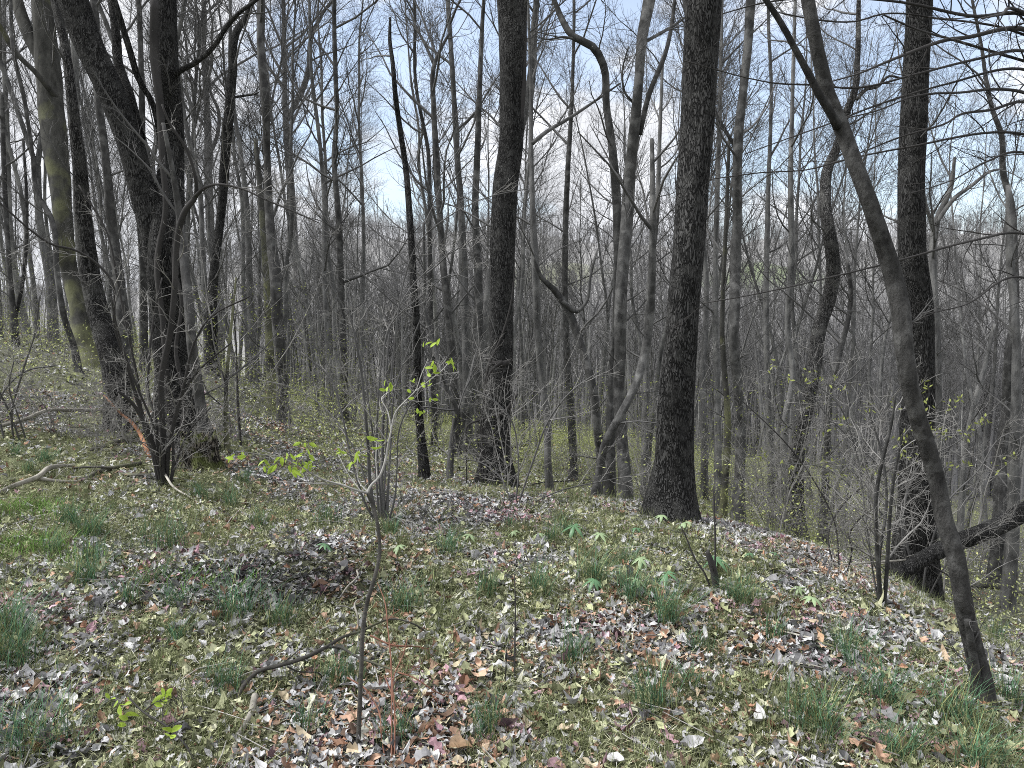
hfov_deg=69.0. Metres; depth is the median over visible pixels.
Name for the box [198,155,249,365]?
bare tree
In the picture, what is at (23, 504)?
grass tuft
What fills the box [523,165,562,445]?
bare tree
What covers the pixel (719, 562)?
mayapple
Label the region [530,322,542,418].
bare tree
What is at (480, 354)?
shrub
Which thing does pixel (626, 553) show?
grass tuft
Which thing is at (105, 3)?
bare tree
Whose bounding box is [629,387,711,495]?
shrub
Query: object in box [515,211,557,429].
bare tree
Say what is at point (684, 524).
mayapple
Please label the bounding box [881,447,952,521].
shrub
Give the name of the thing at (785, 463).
shrub
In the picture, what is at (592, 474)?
shrub
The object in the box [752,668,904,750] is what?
grass tuft
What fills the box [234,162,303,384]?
bare tree
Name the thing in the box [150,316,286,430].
shrub
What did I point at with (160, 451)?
shrub
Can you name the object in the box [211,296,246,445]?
shrub
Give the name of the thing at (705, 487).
bare tree
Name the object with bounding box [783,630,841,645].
dead stick
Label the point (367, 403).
shrub
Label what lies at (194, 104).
bare tree
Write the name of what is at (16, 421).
fallen branch
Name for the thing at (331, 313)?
bare tree
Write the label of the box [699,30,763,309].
bare tree
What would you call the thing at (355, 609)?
dead stick
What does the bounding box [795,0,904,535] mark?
bare tree
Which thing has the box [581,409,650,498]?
shrub
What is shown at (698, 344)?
bare tree
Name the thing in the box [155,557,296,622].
grass tuft
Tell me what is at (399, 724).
grass tuft
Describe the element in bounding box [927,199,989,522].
bare tree
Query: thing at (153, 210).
bare tree
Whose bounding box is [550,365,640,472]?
shrub
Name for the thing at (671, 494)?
bare tree
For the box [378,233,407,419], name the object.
bare tree
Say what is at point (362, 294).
bare tree
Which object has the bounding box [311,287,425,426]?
shrub
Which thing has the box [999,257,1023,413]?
bare tree
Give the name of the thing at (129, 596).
grass tuft
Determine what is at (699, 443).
shrub
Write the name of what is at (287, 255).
bare tree
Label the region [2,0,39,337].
bare tree
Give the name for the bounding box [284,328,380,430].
shrub
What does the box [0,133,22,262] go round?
bare tree
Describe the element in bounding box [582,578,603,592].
mayapple
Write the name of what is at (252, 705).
dead stick
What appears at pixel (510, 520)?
grass tuft
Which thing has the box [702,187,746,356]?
bare tree
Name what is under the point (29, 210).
bare tree
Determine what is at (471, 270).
bare tree
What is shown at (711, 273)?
bare tree
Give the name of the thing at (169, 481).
dead stick
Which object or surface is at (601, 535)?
mayapple
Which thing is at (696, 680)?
grass tuft
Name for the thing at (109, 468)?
fallen branch
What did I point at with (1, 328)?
bare tree
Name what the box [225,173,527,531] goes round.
shrub
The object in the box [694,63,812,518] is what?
bare tree
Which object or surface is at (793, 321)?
bare tree
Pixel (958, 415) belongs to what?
bare tree
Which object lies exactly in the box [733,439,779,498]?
shrub
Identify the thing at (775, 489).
shrub
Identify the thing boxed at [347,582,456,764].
bramble
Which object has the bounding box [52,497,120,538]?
grass tuft
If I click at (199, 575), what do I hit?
grass tuft
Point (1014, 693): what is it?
grass tuft
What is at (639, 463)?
shrub
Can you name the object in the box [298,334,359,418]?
shrub
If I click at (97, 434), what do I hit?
shrub
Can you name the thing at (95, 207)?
bare tree
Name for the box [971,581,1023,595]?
fallen log
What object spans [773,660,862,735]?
grass tuft
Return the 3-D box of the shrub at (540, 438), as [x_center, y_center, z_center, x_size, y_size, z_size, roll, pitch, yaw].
[0.418,0.387,6.791,2.346,1.634,1.274,0,6,0]
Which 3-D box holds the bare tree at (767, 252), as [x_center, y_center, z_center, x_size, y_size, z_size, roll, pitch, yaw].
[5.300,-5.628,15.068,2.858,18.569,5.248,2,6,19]
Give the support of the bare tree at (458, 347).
on the ground at (370, 572)
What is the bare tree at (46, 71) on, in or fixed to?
on the ground at (370, 572)
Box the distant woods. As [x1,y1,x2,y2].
[1,138,1023,501]
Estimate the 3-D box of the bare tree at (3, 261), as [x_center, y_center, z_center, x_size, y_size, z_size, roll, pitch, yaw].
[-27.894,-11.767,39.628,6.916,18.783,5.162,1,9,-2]
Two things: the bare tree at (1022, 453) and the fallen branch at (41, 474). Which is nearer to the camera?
the fallen branch at (41, 474)
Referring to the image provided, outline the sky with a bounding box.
[0,0,1023,301]
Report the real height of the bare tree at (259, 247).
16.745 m
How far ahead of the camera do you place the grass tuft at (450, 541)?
4.83 m
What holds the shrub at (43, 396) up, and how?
on the ground at (370, 572)
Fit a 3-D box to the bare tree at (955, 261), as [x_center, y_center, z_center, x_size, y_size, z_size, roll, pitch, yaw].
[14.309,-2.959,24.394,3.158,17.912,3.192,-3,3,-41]
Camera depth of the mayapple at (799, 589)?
4.31 m
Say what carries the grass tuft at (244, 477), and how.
on the ground at (370, 572)
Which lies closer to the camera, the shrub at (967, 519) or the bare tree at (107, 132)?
the shrub at (967, 519)
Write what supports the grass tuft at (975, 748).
on the ground at (370, 572)
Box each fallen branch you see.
[0,389,149,426]
[0,464,100,493]
[73,461,150,479]
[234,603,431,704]
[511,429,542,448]
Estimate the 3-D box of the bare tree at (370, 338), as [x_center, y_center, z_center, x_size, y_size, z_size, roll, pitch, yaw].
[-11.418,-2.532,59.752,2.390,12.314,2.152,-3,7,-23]
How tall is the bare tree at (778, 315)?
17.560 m
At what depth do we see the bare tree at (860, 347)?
44.71 m
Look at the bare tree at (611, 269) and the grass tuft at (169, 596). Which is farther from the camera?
the bare tree at (611, 269)
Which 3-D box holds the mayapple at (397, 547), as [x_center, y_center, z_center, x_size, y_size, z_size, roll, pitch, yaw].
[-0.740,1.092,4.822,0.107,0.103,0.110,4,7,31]
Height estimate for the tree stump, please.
0.498 m
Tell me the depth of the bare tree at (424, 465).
9.65 m
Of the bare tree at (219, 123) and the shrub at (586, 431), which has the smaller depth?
the shrub at (586, 431)
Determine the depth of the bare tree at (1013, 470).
13.16 m
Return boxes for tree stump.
[176,429,226,473]
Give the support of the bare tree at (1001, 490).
on the ground at (370, 572)
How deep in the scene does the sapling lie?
2.73 m
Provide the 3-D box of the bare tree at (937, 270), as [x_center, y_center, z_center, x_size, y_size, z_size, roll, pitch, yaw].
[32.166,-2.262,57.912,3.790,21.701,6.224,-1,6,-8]
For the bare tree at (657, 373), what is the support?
on the ground at (370, 572)
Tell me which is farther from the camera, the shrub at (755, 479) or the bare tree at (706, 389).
the bare tree at (706, 389)
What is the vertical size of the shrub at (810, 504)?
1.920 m
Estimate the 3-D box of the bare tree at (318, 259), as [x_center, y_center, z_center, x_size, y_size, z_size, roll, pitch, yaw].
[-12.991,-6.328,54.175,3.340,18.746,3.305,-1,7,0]
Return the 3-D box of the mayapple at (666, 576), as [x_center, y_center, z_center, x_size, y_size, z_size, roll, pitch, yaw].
[0.908,1.167,4.397,0.130,0.124,0.171,0,6,0]
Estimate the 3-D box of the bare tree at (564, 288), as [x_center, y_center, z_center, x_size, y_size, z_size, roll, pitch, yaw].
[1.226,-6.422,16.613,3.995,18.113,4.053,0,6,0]
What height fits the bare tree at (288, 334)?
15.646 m
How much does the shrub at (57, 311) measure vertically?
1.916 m
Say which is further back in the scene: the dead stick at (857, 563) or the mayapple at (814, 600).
the dead stick at (857, 563)
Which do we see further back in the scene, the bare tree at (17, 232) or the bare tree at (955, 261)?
the bare tree at (17, 232)
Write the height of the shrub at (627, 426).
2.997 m
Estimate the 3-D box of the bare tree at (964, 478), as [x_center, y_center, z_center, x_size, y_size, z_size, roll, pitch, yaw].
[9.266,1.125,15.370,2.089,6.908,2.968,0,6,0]
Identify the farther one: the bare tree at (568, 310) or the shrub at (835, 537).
the bare tree at (568, 310)
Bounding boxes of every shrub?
[0,103,341,486]
[0,250,54,341]
[0,257,44,331]
[0,281,71,439]
[0,289,45,337]
[0,337,99,437]
[2,231,108,351]
[7,273,134,350]
[25,346,153,438]
[41,374,138,456]
[62,347,181,451]
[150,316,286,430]
[154,399,226,472]
[172,363,249,452]
[178,196,363,440]
[193,301,227,360]
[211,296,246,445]
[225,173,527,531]
[246,349,319,433]
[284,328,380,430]
[288,369,320,405]
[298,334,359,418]
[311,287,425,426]
[334,364,396,433]
[344,376,399,436]
[356,349,422,434]
[383,364,462,453]
[430,318,579,487]
[435,341,652,504]
[439,264,608,466]
[465,376,541,457]
[486,574,519,680]
[531,390,604,471]
[549,382,651,485]
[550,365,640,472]
[553,380,636,481]
[558,357,657,482]
[577,386,641,468]
[578,400,655,470]
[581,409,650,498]
[582,338,723,498]
[601,391,695,481]
[628,428,655,472]
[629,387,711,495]
[632,441,653,482]
[649,404,711,487]
[654,400,723,478]
[676,486,753,597]
[694,413,762,495]
[697,337,869,538]
[704,413,781,520]
[706,377,840,539]
[716,423,833,534]
[721,402,796,502]
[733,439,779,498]
[734,365,929,573]
[747,427,809,500]
[754,342,1023,596]
[754,454,857,535]
[764,407,884,524]
[778,332,961,608]
[792,459,892,560]
[800,373,1023,600]
[812,470,890,557]
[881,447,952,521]
[942,491,1023,576]
[951,497,989,568]
[954,489,1021,552]
[980,532,1023,568]
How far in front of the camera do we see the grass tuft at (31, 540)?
4.92 m
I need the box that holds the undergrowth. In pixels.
[0,306,1023,642]
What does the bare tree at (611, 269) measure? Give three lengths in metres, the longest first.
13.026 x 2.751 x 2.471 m
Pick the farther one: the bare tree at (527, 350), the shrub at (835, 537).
the bare tree at (527, 350)
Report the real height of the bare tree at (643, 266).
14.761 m
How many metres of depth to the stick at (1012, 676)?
3.58 m
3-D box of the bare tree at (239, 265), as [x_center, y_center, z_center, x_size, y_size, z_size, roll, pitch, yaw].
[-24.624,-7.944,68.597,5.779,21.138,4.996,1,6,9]
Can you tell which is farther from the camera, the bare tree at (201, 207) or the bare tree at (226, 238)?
the bare tree at (226, 238)
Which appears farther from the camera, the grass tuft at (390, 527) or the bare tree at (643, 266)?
the bare tree at (643, 266)
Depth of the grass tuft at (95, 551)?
4.55 m
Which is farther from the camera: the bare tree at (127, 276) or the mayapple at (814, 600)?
the bare tree at (127, 276)
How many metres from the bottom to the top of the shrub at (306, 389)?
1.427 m
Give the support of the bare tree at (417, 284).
on the ground at (370, 572)
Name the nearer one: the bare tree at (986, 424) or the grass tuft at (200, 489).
the grass tuft at (200, 489)
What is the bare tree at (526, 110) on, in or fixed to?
on the ground at (370, 572)
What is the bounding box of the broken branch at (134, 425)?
[103,395,150,457]
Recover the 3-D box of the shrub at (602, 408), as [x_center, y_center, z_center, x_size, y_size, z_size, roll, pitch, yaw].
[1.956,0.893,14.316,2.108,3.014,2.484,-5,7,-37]
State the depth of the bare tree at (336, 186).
18.54 m
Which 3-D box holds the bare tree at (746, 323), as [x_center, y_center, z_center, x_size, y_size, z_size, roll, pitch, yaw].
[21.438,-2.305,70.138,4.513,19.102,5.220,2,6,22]
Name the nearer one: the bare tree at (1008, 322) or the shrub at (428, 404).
the shrub at (428, 404)
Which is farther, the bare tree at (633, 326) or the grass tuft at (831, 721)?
the bare tree at (633, 326)
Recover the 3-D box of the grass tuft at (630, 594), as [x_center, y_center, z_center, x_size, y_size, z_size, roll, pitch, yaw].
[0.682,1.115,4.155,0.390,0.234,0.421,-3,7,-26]
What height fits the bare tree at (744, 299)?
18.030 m
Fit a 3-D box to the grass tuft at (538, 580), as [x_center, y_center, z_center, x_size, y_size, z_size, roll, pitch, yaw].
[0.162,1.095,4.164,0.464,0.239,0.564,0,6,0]
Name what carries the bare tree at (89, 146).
on the ground at (370, 572)
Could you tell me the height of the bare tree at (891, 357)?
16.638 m
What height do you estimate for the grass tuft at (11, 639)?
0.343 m
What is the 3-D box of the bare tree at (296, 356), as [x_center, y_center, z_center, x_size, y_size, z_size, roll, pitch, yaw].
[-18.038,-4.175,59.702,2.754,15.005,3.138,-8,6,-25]
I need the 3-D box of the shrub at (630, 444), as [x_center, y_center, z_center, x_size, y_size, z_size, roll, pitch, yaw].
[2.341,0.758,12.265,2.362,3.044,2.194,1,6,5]
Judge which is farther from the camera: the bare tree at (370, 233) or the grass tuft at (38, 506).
the bare tree at (370, 233)
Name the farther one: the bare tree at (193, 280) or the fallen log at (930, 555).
the bare tree at (193, 280)
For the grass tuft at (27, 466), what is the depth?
6.68 m
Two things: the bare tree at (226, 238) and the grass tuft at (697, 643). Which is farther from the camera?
the bare tree at (226, 238)
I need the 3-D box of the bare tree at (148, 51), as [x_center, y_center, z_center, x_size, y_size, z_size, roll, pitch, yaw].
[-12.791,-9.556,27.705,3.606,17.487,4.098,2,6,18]
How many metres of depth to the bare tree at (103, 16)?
18.56 m
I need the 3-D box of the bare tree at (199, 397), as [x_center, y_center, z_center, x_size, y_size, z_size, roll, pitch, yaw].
[-3.466,-0.942,7.717,1.300,4.218,1.135,-2,6,-20]
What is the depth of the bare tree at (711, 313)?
59.24 m
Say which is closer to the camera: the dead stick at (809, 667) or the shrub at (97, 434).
the dead stick at (809, 667)
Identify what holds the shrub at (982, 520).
on the ground at (370, 572)
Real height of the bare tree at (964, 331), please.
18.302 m
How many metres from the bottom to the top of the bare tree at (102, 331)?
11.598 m
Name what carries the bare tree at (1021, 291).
on the ground at (370, 572)
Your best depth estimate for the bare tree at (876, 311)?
70.99 m
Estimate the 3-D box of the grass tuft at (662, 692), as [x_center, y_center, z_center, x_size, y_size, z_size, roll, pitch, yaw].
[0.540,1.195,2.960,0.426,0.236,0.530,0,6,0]
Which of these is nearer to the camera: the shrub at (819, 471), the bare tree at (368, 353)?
the shrub at (819, 471)
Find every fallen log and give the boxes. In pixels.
[889,501,1023,599]
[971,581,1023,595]
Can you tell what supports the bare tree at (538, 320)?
on the ground at (370, 572)
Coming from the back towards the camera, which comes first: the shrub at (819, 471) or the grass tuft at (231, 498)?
the shrub at (819, 471)
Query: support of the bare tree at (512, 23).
on the ground at (370, 572)
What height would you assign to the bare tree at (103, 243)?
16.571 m
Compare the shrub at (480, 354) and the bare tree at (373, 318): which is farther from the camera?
the bare tree at (373, 318)
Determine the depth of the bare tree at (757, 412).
67.82 m
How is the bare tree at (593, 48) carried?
on the ground at (370, 572)
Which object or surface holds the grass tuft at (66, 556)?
on the ground at (370, 572)
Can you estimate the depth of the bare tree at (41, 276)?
68.69 m
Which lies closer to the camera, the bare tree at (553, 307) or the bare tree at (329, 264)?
the bare tree at (329, 264)
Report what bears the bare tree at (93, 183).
on the ground at (370, 572)
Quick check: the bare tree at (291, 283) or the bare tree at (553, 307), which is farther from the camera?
the bare tree at (291, 283)
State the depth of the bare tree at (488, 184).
36.80 m
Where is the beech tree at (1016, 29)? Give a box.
[655,0,1023,361]
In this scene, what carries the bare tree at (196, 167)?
on the ground at (370, 572)
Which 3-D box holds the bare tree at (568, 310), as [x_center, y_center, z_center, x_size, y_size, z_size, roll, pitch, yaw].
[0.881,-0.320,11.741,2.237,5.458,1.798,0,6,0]
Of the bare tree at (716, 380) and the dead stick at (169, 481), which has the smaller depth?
the dead stick at (169, 481)
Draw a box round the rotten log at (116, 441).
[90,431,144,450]
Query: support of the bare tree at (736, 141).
on the ground at (370, 572)
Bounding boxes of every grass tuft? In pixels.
[0,490,121,523]
[0,491,56,516]
[0,518,137,561]
[0,568,81,641]
[0,574,68,672]
[0,653,154,762]
[3,436,30,456]
[3,526,88,558]
[8,451,55,472]
[13,542,122,571]
[30,523,84,553]
[32,443,62,463]
[39,537,128,588]
[49,491,90,528]
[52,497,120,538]
[72,528,122,563]
[94,570,147,607]
[111,494,208,555]
[112,561,169,582]
[118,557,280,594]
[125,551,176,586]
[144,562,212,607]
[147,608,206,648]
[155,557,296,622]
[166,648,259,695]
[183,479,223,498]
[204,473,247,508]
[231,465,259,484]
[235,493,282,526]
[249,583,309,630]
[279,680,339,735]
[290,636,365,694]
[304,492,347,525]
[333,688,435,747]
[350,557,448,617]
[374,510,406,534]
[408,516,472,557]
[448,676,525,742]
[468,560,501,597]
[504,513,515,527]
[513,552,573,597]
[539,515,562,542]
[541,535,631,587]
[542,503,587,536]
[544,608,621,667]
[579,550,729,635]
[599,560,659,605]
[600,530,654,565]
[603,642,707,720]
[660,651,715,693]
[679,623,725,654]
[698,565,777,605]
[709,562,778,608]
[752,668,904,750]
[757,607,794,643]
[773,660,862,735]
[780,630,991,722]
[802,605,916,666]
[835,689,971,764]
[894,653,1018,732]
[919,689,1023,767]
[977,610,1020,641]
[987,649,1023,710]
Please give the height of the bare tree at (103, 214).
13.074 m
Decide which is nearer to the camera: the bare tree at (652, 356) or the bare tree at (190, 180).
the bare tree at (190, 180)
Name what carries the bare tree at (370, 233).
on the ground at (370, 572)
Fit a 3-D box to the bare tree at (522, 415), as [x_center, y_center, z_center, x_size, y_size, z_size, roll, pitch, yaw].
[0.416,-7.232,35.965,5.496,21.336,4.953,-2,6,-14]
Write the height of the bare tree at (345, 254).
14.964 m
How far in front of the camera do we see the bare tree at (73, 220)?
50.96 m
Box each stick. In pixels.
[152,463,207,507]
[226,693,258,767]
[264,564,353,582]
[341,570,358,595]
[354,599,363,630]
[530,479,591,485]
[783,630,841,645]
[787,664,838,672]
[802,559,905,569]
[810,640,840,649]
[817,645,872,662]
[992,667,1023,690]
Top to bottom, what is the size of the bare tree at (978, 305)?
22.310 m
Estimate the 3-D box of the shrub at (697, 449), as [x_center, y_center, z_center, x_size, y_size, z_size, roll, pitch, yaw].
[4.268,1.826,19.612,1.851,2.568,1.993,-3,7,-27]
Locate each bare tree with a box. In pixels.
[0,0,67,342]
[0,0,82,371]
[0,0,99,366]
[0,1,79,278]
[0,4,3,337]
[0,4,37,323]
[0,10,30,292]
[0,58,65,346]
[0,70,42,305]
[0,82,19,326]
[0,97,103,307]
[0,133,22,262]
[0,148,32,307]
[0,166,38,301]
[0,232,7,323]
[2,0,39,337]
[2,0,103,333]
[20,179,43,317]
[21,40,134,347]
[28,0,139,432]
[29,201,51,317]
[36,15,187,302]
[57,0,286,451]
[57,37,123,312]
[58,42,137,343]
[59,0,202,373]
[63,0,134,334]
[64,22,111,310]
[64,24,128,314]
[64,84,102,330]
[64,94,126,312]
[66,0,131,246]
[66,0,157,370]
[73,3,269,367]
[80,62,111,317]
[88,66,245,436]
[89,0,147,293]
[91,127,138,337]
[91,189,125,292]
[94,141,121,292]
[96,8,260,303]
[98,0,186,349]
[101,0,245,320]
[105,0,220,170]
[106,0,322,366]
[110,27,151,309]
[116,184,138,297]
[122,1,220,300]
[124,0,254,266]
[134,0,246,380]
[136,0,235,361]
[150,119,197,333]
[156,3,226,226]
[177,0,295,380]
[178,211,295,450]
[179,0,272,388]
[184,0,301,377]
[185,68,234,328]
[185,90,219,283]
[190,128,256,366]
[190,202,199,283]
[190,208,213,312]
[190,209,213,292]
[191,160,240,317]
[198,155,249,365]
[199,29,277,372]
[200,78,314,411]
[204,199,235,307]
[207,0,331,384]
[207,0,369,392]
[209,162,254,368]
[210,0,319,411]
[215,0,354,339]
[222,188,261,364]
[226,116,298,365]
[232,0,291,426]
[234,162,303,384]
[235,237,263,331]
[240,0,435,423]
[244,37,319,396]
[250,158,361,405]
[252,231,263,330]
[255,165,293,305]
[260,14,318,396]
[265,0,393,417]
[272,0,412,421]
[278,254,301,395]
[279,230,298,396]
[280,142,345,401]
[290,252,303,352]
[294,53,384,410]
[298,210,350,326]
[302,186,356,357]
[308,0,408,417]
[309,175,354,406]
[317,160,389,417]
[318,98,373,320]
[322,268,351,345]
[330,62,391,407]
[331,145,489,478]
[345,0,486,445]
[350,0,497,456]
[356,17,438,479]
[356,280,378,406]
[357,254,390,395]
[358,210,403,418]
[362,0,459,428]
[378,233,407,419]
[386,0,499,454]
[389,0,527,441]
[390,245,422,418]
[396,196,433,420]
[397,207,439,398]
[407,0,602,444]
[412,192,457,421]
[421,0,499,460]
[423,0,537,488]
[434,52,528,418]
[440,221,473,406]
[448,222,489,345]
[451,0,637,414]
[453,0,644,490]
[466,0,586,392]
[467,185,492,344]
[469,14,580,440]
[483,0,669,496]
[491,0,613,481]
[497,128,561,448]
[514,144,562,434]
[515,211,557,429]
[517,188,644,495]
[517,273,542,407]
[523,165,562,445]
[525,177,573,447]
[527,200,585,409]
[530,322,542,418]
[538,0,682,429]
[544,136,613,442]
[573,3,673,439]
[577,79,723,496]
[582,0,684,498]
[585,0,714,500]
[594,155,645,452]
[608,0,789,499]
[609,189,661,447]
[627,258,643,435]
[631,1,709,290]
[631,32,748,285]
[631,241,667,444]
[633,164,674,347]
[640,0,741,524]
[645,0,781,476]
[646,0,782,513]
[670,0,792,522]
[679,0,932,498]
[694,0,787,433]
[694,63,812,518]
[695,307,754,452]
[697,229,719,453]
[697,289,719,464]
[698,202,745,408]
[698,224,730,371]
[698,286,727,441]
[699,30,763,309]
[699,276,728,451]
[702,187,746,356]
[708,336,746,426]
[711,85,783,430]
[720,156,854,444]
[721,267,751,429]
[726,87,818,412]
[727,216,844,450]
[728,272,761,368]
[728,289,770,454]
[739,266,773,444]
[741,0,836,529]
[741,200,894,546]
[742,0,895,499]
[742,240,806,457]
[747,357,762,454]
[750,0,839,527]
[751,296,785,444]
[753,0,949,540]
[754,0,897,511]
[762,0,997,713]
[769,7,940,522]
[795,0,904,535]
[816,207,876,478]
[825,41,950,516]
[833,296,901,517]
[834,0,983,603]
[839,34,979,507]
[839,247,884,460]
[839,266,875,414]
[848,261,889,447]
[861,297,894,498]
[865,364,949,479]
[881,271,938,456]
[882,323,901,491]
[889,102,1023,540]
[891,215,983,505]
[894,157,981,384]
[896,290,1009,553]
[901,0,1023,583]
[925,30,1005,559]
[926,235,951,349]
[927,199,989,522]
[927,211,977,480]
[928,145,1023,612]
[937,219,971,337]
[938,85,1023,523]
[939,248,985,355]
[941,79,1023,527]
[941,270,988,455]
[941,275,989,409]
[942,266,988,430]
[948,222,997,517]
[949,343,981,494]
[968,223,1023,472]
[972,331,1001,474]
[973,138,1023,314]
[991,230,1023,412]
[992,261,1023,347]
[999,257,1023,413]
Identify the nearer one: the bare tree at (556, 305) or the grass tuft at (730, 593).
the grass tuft at (730, 593)
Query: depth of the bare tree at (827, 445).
14.64 m
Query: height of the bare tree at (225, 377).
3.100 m
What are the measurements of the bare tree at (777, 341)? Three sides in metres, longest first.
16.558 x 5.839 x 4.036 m
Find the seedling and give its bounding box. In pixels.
[105,683,203,758]
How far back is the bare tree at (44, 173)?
28.96 m
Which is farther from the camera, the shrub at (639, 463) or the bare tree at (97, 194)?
the bare tree at (97, 194)
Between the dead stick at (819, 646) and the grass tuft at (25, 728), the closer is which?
the grass tuft at (25, 728)
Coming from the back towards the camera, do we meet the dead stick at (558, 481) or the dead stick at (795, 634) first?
the dead stick at (558, 481)
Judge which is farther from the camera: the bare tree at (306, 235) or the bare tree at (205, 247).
the bare tree at (205, 247)
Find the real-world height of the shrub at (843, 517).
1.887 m
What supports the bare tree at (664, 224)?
on the ground at (370, 572)
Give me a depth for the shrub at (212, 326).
9.58 m
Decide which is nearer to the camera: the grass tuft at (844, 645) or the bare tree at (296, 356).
the grass tuft at (844, 645)
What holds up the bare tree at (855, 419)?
on the ground at (370, 572)
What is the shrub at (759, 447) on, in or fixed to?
on the ground at (370, 572)
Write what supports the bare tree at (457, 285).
on the ground at (370, 572)
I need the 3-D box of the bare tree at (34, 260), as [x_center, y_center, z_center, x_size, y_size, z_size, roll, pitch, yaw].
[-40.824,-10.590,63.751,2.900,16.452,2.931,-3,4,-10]
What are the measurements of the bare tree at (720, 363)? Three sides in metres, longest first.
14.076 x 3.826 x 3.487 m
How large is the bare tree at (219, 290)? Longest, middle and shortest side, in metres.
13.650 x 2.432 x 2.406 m
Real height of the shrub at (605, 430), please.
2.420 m
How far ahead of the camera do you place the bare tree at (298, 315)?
70.03 m
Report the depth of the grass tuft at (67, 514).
5.48 m
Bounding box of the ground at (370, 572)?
[0,230,1023,767]
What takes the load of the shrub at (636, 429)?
on the ground at (370, 572)
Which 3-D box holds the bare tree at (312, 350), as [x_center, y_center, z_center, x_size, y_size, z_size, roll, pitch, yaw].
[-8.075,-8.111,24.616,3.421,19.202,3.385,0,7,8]
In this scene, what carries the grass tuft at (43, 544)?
on the ground at (370, 572)
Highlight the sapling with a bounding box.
[225,338,458,743]
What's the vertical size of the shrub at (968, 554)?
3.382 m
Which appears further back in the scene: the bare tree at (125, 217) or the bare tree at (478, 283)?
the bare tree at (125, 217)
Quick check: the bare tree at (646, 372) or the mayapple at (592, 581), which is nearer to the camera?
the mayapple at (592, 581)
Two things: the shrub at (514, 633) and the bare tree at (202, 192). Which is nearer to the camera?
the shrub at (514, 633)
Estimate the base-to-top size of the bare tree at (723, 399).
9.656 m
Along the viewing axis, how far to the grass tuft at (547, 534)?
5.23 m
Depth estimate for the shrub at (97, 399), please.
8.46 m
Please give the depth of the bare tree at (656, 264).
31.15 m
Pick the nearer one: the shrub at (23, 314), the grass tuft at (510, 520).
the grass tuft at (510, 520)
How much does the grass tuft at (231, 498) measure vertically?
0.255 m
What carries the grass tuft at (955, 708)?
on the ground at (370, 572)
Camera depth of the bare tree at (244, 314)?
24.34 m
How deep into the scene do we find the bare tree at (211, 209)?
55.48 m
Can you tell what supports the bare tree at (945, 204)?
on the ground at (370, 572)
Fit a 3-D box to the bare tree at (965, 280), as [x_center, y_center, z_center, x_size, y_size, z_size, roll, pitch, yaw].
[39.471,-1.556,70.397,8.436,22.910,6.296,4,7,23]
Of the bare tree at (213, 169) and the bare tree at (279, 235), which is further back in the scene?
the bare tree at (279, 235)
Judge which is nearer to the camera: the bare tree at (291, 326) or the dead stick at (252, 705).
the dead stick at (252, 705)
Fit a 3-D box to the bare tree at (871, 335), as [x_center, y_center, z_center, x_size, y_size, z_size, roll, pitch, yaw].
[13.994,-3.516,28.291,4.669,19.182,3.834,2,6,22]
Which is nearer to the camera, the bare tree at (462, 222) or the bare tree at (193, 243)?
the bare tree at (462, 222)
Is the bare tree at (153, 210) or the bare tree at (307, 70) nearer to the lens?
the bare tree at (153, 210)
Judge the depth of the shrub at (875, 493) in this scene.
4.08 m
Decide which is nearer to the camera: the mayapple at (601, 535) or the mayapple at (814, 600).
the mayapple at (814, 600)
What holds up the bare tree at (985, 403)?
on the ground at (370, 572)
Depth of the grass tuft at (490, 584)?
4.15 m
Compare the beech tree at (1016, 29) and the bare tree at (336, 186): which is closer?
the beech tree at (1016, 29)
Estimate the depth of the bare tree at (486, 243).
33.40 m
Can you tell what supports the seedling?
on the ground at (370, 572)
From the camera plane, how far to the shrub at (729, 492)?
23.43 m
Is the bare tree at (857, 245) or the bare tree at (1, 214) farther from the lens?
the bare tree at (1, 214)
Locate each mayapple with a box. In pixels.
[316,543,331,553]
[393,544,405,553]
[463,534,476,540]
[560,523,584,537]
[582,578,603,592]
[591,532,607,541]
[632,556,652,570]
[654,515,667,525]
[657,571,677,587]
[678,521,692,528]
[703,556,731,572]
[791,586,807,597]
[800,596,823,609]
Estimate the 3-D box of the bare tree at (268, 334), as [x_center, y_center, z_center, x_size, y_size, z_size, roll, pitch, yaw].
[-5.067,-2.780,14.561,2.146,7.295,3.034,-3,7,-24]
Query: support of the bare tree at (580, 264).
on the ground at (370, 572)
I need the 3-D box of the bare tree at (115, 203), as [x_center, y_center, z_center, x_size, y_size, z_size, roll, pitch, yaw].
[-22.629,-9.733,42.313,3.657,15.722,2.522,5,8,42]
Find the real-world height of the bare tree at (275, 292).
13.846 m
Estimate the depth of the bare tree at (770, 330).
23.22 m
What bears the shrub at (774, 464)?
on the ground at (370, 572)
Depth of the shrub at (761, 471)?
10.85 m
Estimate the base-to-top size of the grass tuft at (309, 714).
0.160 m
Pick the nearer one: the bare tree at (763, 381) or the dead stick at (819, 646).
the dead stick at (819, 646)

